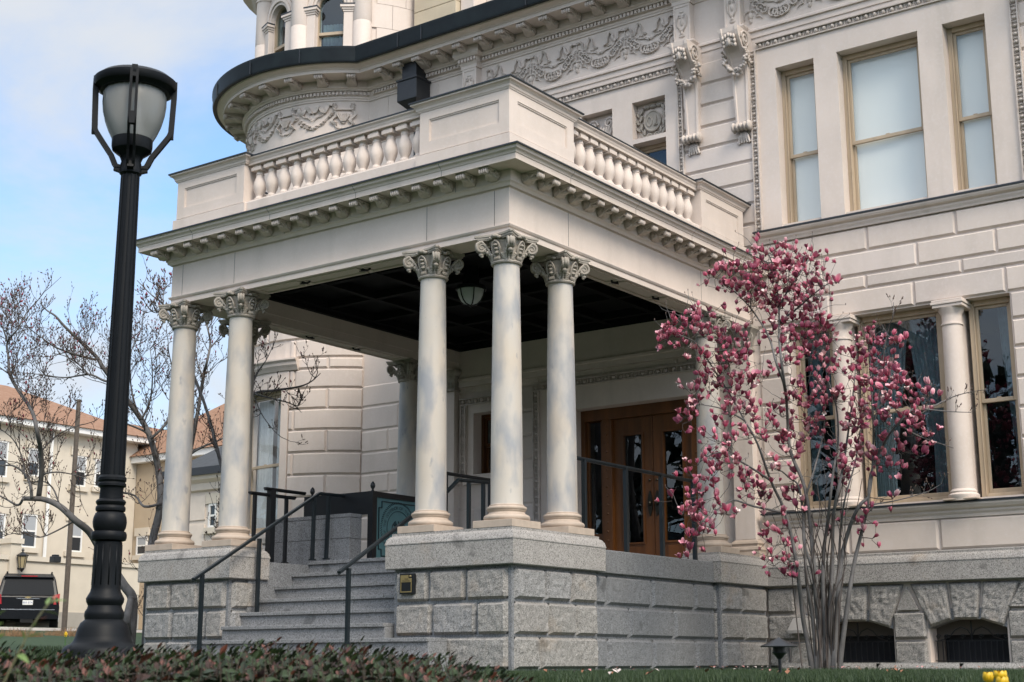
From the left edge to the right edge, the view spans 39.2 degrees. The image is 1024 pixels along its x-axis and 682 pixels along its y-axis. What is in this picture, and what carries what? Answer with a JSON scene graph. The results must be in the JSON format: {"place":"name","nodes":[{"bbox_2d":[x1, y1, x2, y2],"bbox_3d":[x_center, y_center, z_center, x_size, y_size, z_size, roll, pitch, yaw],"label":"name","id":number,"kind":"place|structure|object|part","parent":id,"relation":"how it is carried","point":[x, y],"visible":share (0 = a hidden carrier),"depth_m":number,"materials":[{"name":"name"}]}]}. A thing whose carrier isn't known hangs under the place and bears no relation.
{"place":"outdoors","nodes":[
{"label":"outdoors","id":0,"kind":"place"},
{"bbox_2d":[0,627,141,632],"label":"driveway","id":1,"kind":"structure","parent":0,"point":[49,629],"depth_m":43.76,"materials":[{"name":"concrete"}]},
{"bbox_2d":[0,571,59,627],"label":"parked car","id":2,"kind":"object","parent":1,"relation":"on","point":[24,598],"visible":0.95,"depth_m":46.85,"materials":[{"name":"black paint"}]},
{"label":"rear window","id":3,"kind":"part","parent":2,"relation":"part of","materials":[{"name":"grey glass"}]},
{"bbox_2d":[0,0,256,429],"label":"sky","id":4,"kind":"structure","parent":0,"point":[60,188],"materials":[{"name":"blue"}]},
{"bbox_2d":[0,626,1020,680],"bbox_3d":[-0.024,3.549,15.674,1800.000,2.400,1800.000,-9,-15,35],"label":"lawn","id":5,"kind":"structure","parent":0,"point":[52,640],"depth_m":32.00,"materials":[{"name":"plant"}]},
{"bbox_2d":[0,626,44,636],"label":"ornamental grass","id":6,"kind":"object","parent":5,"relation":"on","point":[15,633],"depth_m":35.09,"materials":[{"name":"beige plant"}]},
{"bbox_2d":[39,626,77,636],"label":"ornamental grass","id":7,"kind":"object","parent":5,"relation":"on","point":[56,633],"depth_m":37.30,"materials":[{"name":"beige plant"}]},
{"bbox_2d":[0,538,138,628],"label":"retaining wall","id":8,"kind":"structure","parent":5,"relation":"on","point":[80,578],"depth_m":50.04,"materials":[{"name":"beige paint"}]},
{"bbox_2d":[16,548,28,571],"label":"wall lantern","id":9,"kind":"object","parent":8,"relation":"attached to","point":[22,556],"depth_m":48.40,"materials":[{"name":"black metal"}]},
{"bbox_2d":[49,554,60,562],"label":"utility box","id":10,"kind":"object","parent":8,"relation":"attached to","point":[55,558],"visible":1,"depth_m":41.53,"materials":[{"name":"black metal"}]},
{"bbox_2d":[61,399,80,630],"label":"utility pole","id":11,"kind":"object","parent":5,"relation":"on","point":[69,544],"visible":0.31,"depth_m":42.79,"materials":[{"name":"brown wood"}]},
{"bbox_2d":[0,268,143,643],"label":"bare magnolia","id":12,"kind":"object","parent":5,"relation":"on","point":[130,612],"visible":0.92,"depth_m":24.29,"materials":[{"name":"brown plant"}]},
{"bbox_2d":[0,385,224,629],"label":"apartment house","id":13,"kind":"structure","parent":5,"relation":"on","point":[138,520],"depth_m":55.81,"materials":[{"name":"beige paint"}]},
{"bbox_2d":[0,505,9,538],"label":"window","id":14,"kind":"structure","parent":13,"relation":"in","point":[3,510],"depth_m":52.97,"materials":[{"name":"white paint"}]},
{"bbox_2d":[0,432,12,482],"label":"window","id":15,"kind":"structure","parent":13,"relation":"in","point":[3,436],"depth_m":53.34,"materials":[{"name":"white paint"}]},
{"bbox_2d":[20,504,40,552],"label":"window","id":16,"kind":"structure","parent":13,"relation":"in","point":[29,545],"depth_m":53.84,"materials":[{"name":"white paint"}]},
{"bbox_2d":[23,439,44,480],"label":"window","id":17,"kind":"structure","parent":13,"relation":"in","point":[27,442],"depth_m":54.36,"materials":[{"name":"white paint"}]},
{"bbox_2d":[63,513,86,556],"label":"window","id":18,"kind":"structure","parent":13,"relation":"in","point":[77,532],"depth_m":55.49,"materials":[{"name":"white paint"}]},
{"bbox_2d":[68,446,90,491],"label":"window","id":19,"kind":"structure","parent":13,"relation":"in","point":[81,482],"depth_m":56.05,"materials":[{"name":"white paint"}]},
{"bbox_2d":[91,450,101,491],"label":"window","id":20,"kind":"structure","parent":13,"relation":"in","point":[98,465],"depth_m":56.63,"materials":[{"name":"white paint"}]},
{"bbox_2d":[132,527,150,559],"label":"window","id":21,"kind":"structure","parent":13,"relation":"in","point":[140,541],"depth_m":57.26,"materials":[{"name":"white paint"}]},
{"bbox_2d":[0,275,228,653],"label":"bare magnolia","id":22,"kind":"object","parent":5,"relation":"on","point":[156,524],"visible":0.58,"depth_m":24.09,"materials":[{"name":"brown plant"}]},
{"bbox_2d":[61,64,177,665],"bbox_3d":[-2.765,0.118,10.142,0.598,4.236,0.598,-9,-15,35],"label":"street lamp","id":23,"kind":"object","parent":5,"relation":"on","point":[136,98],"visible":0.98,"depth_m":10.14,"materials":[{"name":"black metal"}]},
{"bbox_2d":[162,446,221,545],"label":"carriage house","id":24,"kind":"structure","parent":5,"relation":"on","point":[205,468],"depth_m":43.87,"materials":[{"name":"beige paint"}]},
{"bbox_2d":[203,492,219,533],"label":"window","id":25,"kind":"structure","parent":24,"relation":"in","point":[212,511],"depth_m":43.62,"materials":[{"name":"white paint"}]},
{"bbox_2d":[134,256,325,540],"bbox_3d":[-4.437,1.833,22.308,3.015,6.543,1.286,2,-13,-8],"label":"bare magnolia","id":26,"kind":"object","parent":5,"relation":"on","point":[158,283],"visible":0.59,"depth_m":22.48,"materials":[{"name":"brown plant"}]},
{"bbox_2d":[136,0,1023,671],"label":"mansion","id":27,"kind":"structure","parent":5,"relation":"on","point":[586,186],"depth_m":20.18,"materials":[{"name":"stone"}]},
{"bbox_2d":[250,391,280,533],"bbox_3d":[-4.471,2.265,26.524,1.139,2.580,0.316,-12,-17,43],"label":"window","id":28,"kind":"structure","parent":27,"relation":"in","point":[265,466],"depth_m":26.76,"materials":[{"name":"paint"}]},
{"bbox_2d":[191,492,344,654],"bbox_3d":[-3.111,2.993,18.731,0.192,2.252,2.932,-9,-15,33],"label":"stair handrail","id":29,"kind":"object","parent":27,"relation":"on","point":[201,574],"visible":0.93,"depth_m":18.59,"materials":[{"name":"metal"}]},
{"bbox_2d":[248,491,295,562],"bbox_3d":[-3.297,2.565,19.731,0.070,0.934,0.860,-9,-15,35],"label":"ramp railing","id":30,"kind":"object","parent":27,"relation":"on","point":[286,498],"visible":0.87,"depth_m":19.85,"materials":[{"name":"black metal"}]},
{"bbox_2d":[264,487,305,561],"bbox_3d":[-3.151,2.562,19.901,0.090,1.014,0.780,-9,-15,35],"label":"ramp railing","id":31,"kind":"object","parent":27,"relation":"on","point":[270,519],"visible":0.94,"depth_m":19.69,"materials":[{"name":"black metal"}]},
{"bbox_2d":[274,513,361,563],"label":"granite wall","id":32,"kind":"structure","parent":27,"relation":"on","point":[345,536],"depth_m":19.86,"materials":[{"name":"grey stone"}]},
{"bbox_2d":[304,481,414,557],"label":"lift gate","id":33,"kind":"structure","parent":27,"relation":"on","point":[385,512],"depth_m":19.98,"materials":[{"name":"black metal"}]},
{"bbox_2d":[399,573,415,593],"bbox_3d":[-1.191,2.789,16.521,0.212,0.230,0.071,-9,-15,35],"label":"plaque","id":34,"kind":"object","parent":27,"relation":"attached to","point":[407,583],"visible":1,"depth_m":16.48,"materials":[{"name":"gold metal"}]},
{"bbox_2d":[337,478,490,652],"bbox_3d":[-1.108,2.679,17.459,0.103,2.301,3.186,-8,-15,30],"label":"stair handrail","id":35,"kind":"object","parent":27,"relation":"on","point":[374,545],"visible":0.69,"depth_m":16.91,"materials":[{"name":"metal"}]},
{"bbox_2d":[446,472,490,510],"bbox_3d":[-0.567,2.347,19.179,0.070,1.120,1.094,-9,-15,35],"label":"porch railing","id":36,"kind":"object","parent":27,"relation":"on","point":[471,477],"visible":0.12,"depth_m":19.27,"materials":[{"name":"black metal"}]},
{"bbox_2d":[456,266,485,306],"bbox_3d":[-0.571,-0.747,20.067,0.430,0.575,0.430,-9,-15,35],"label":"porch lamp","id":37,"kind":"object","parent":27,"relation":"attached to","point":[470,290],"visible":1,"depth_m":19.94,"materials":[{"name":"white glass"}]},
{"bbox_2d":[481,414,490,473],"bbox_3d":[-0.231,1.740,24.301,0.640,1.040,0.137,-9,-15,35],"label":"window","id":38,"kind":"structure","parent":27,"relation":"in","point":[485,447],"depth_m":24.43,"materials":[{"name":"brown wood"}]},
{"bbox_2d":[613,415,655,554],"bbox_3d":[1.913,2.406,22.575,0.715,2.440,0.120,-9,-15,35],"label":"door","id":39,"kind":"structure","parent":27,"relation":"in","point":[643,426],"depth_m":22.61,"materials":[{"name":"brown wood"}]},
{"bbox_2d":[577,456,698,559],"bbox_3d":[1.648,2.201,18.530,0.070,1.114,3.100,-9,-15,35],"label":"porch railing","id":40,"kind":"object","parent":27,"relation":"on","point":[584,460],"visible":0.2,"depth_m":18.32,"materials":[{"name":"metal"}]},
{"bbox_2d":[639,142,666,176],"bbox_3d":[2.423,-2.234,23.310,0.620,1.935,0.316,-9,-15,35],"label":"window","id":41,"kind":"structure","parent":27,"relation":"in","point":[661,156],"depth_m":23.52,"materials":[{"name":"paint"}]},
{"bbox_2d":[653,413,691,557],"bbox_3d":[2.499,2.312,22.158,0.715,2.440,0.120,-9,-15,35],"label":"door","id":42,"kind":"structure","parent":27,"relation":"in","point":[662,423],"depth_m":22.25,"materials":[{"name":"brown wood"}]},
{"bbox_2d":[787,618,808,633],"bbox_3d":[4.000,3.976,20.128,0.220,0.220,0.240,-9,-15,35],"label":"vent hood","id":43,"kind":"object","parent":27,"relation":"attached to","point":[792,628],"visible":0.7,"depth_m":20.07,"materials":[{"name":"beige metal"}]},
{"bbox_2d":[781,64,820,222],"bbox_3d":[4.452,-2.947,21.843,0.630,2.540,0.150,-9,-15,35],"label":"window","id":44,"kind":"structure","parent":27,"relation":"in","point":[798,85],"depth_m":21.94,"materials":[{"name":"glass"}]},
{"bbox_2d":[795,324,838,508],"bbox_3d":[4.536,1.105,20.983,0.640,2.715,0.316,-9,-15,35],"label":"window","id":45,"kind":"structure","parent":27,"relation":"in","point":[806,463],"depth_m":21.05,"materials":[{"name":"paint"}]},
{"bbox_2d":[842,37,927,210],"bbox_3d":[5.507,-3.117,21.090,1.245,2.540,0.150,-9,-15,35],"label":"window","id":46,"kind":"structure","parent":27,"relation":"in","point":[886,157],"depth_m":21.19,"materials":[{"name":"glass"}]},
{"bbox_2d":[857,307,951,503],"bbox_3d":[5.577,0.937,20.240,1.260,2.715,0.316,-9,-15,35],"label":"window","id":47,"kind":"structure","parent":27,"relation":"in","point":[925,335],"depth_m":20.34,"materials":[{"name":"paint"}]},
{"bbox_2d":[947,19,996,190],"bbox_3d":[6.550,-3.286,20.346,0.610,2.540,0.150,-9,-15,35],"label":"window","id":48,"kind":"structure","parent":27,"relation":"in","point":[967,46],"depth_m":20.42,"materials":[{"name":"glass"}]},
{"bbox_2d":[969,296,1023,496],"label":"window","id":49,"kind":"structure","parent":27,"relation":"in","point":[1004,314],"depth_m":19.50,"materials":[{"name":"paint"}]},
{"bbox_2d":[760,637,797,674],"bbox_3d":[1.608,1.951,8.638,0.222,0.341,0.222,-9,-15,35],"label":"path light","id":50,"kind":"object","parent":5,"relation":"on","point":[779,646],"visible":0.99,"depth_m":8.62,"materials":[{"name":"black metal"}]},
{"bbox_2d":[544,665,1023,674],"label":"fallen petals","id":51,"kind":"object","parent":5,"relation":"on","point":[787,671],"visible":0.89,"depth_m":10.19,"materials":[{"name":"pink plant"}]},
{"bbox_2d":[654,230,987,669],"bbox_3d":[3.566,1.349,17.928,4.550,5.884,2.052,4,-13,-17],"label":"blooming magnolia","id":52,"kind":"object","parent":5,"relation":"on","point":[824,655],"visible":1,"depth_m":18.02,"materials":[{"name":"pink plant"}]},
{"bbox_2d":[781,662,1023,669],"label":"stone kerb","id":53,"kind":"structure","parent":5,"relation":"on","point":[973,665],"depth_m":18.30,"materials":[{"name":"stone"}]},
{"bbox_2d":[982,672,993,681],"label":"yellow tulip","id":54,"kind":"object","parent":5,"relation":"on","point":[988,676],"visible":0.99,"depth_m":4.90,"materials":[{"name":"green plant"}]},
{"bbox_2d":[993,671,1006,679],"bbox_3d":[1.648,1.275,4.823,0.120,0.332,0.047,-9,-15,35],"label":"yellow tulip","id":55,"kind":"object","parent":5,"relation":"on","point":[999,674],"visible":0.69,"depth_m":4.84,"materials":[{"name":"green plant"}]},
{"bbox_2d":[996,677,1008,681],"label":"yellow tulip","id":56,"kind":"object","parent":5,"relation":"on","point":[1001,679],"visible":1,"depth_m":4.74,"materials":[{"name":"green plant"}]},
{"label":"soil","id":57,"kind":"structure","parent":5,"relation":"on","visible":0},
{"bbox_2d":[0,595,66,681],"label":"budding shoot","id":58,"kind":"object","parent":57,"relation":"on","point":[22,656],"visible":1,"depth_m":2.04,"materials":[{"name":"brown"}]},
{"bbox_2d":[0,635,539,681],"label":"hedge","id":59,"kind":"object","parent":57,"relation":"on","point":[259,663],"visible":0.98,"depth_m":3.58,"materials":[{"name":"green plant"}]},
{"bbox_2d":[26,645,1023,681],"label":"grass","id":60,"kind":"structure","parent":0,"point":[929,674],"depth_m":6.95,"materials":[{"name":"green plant"}]}
]}

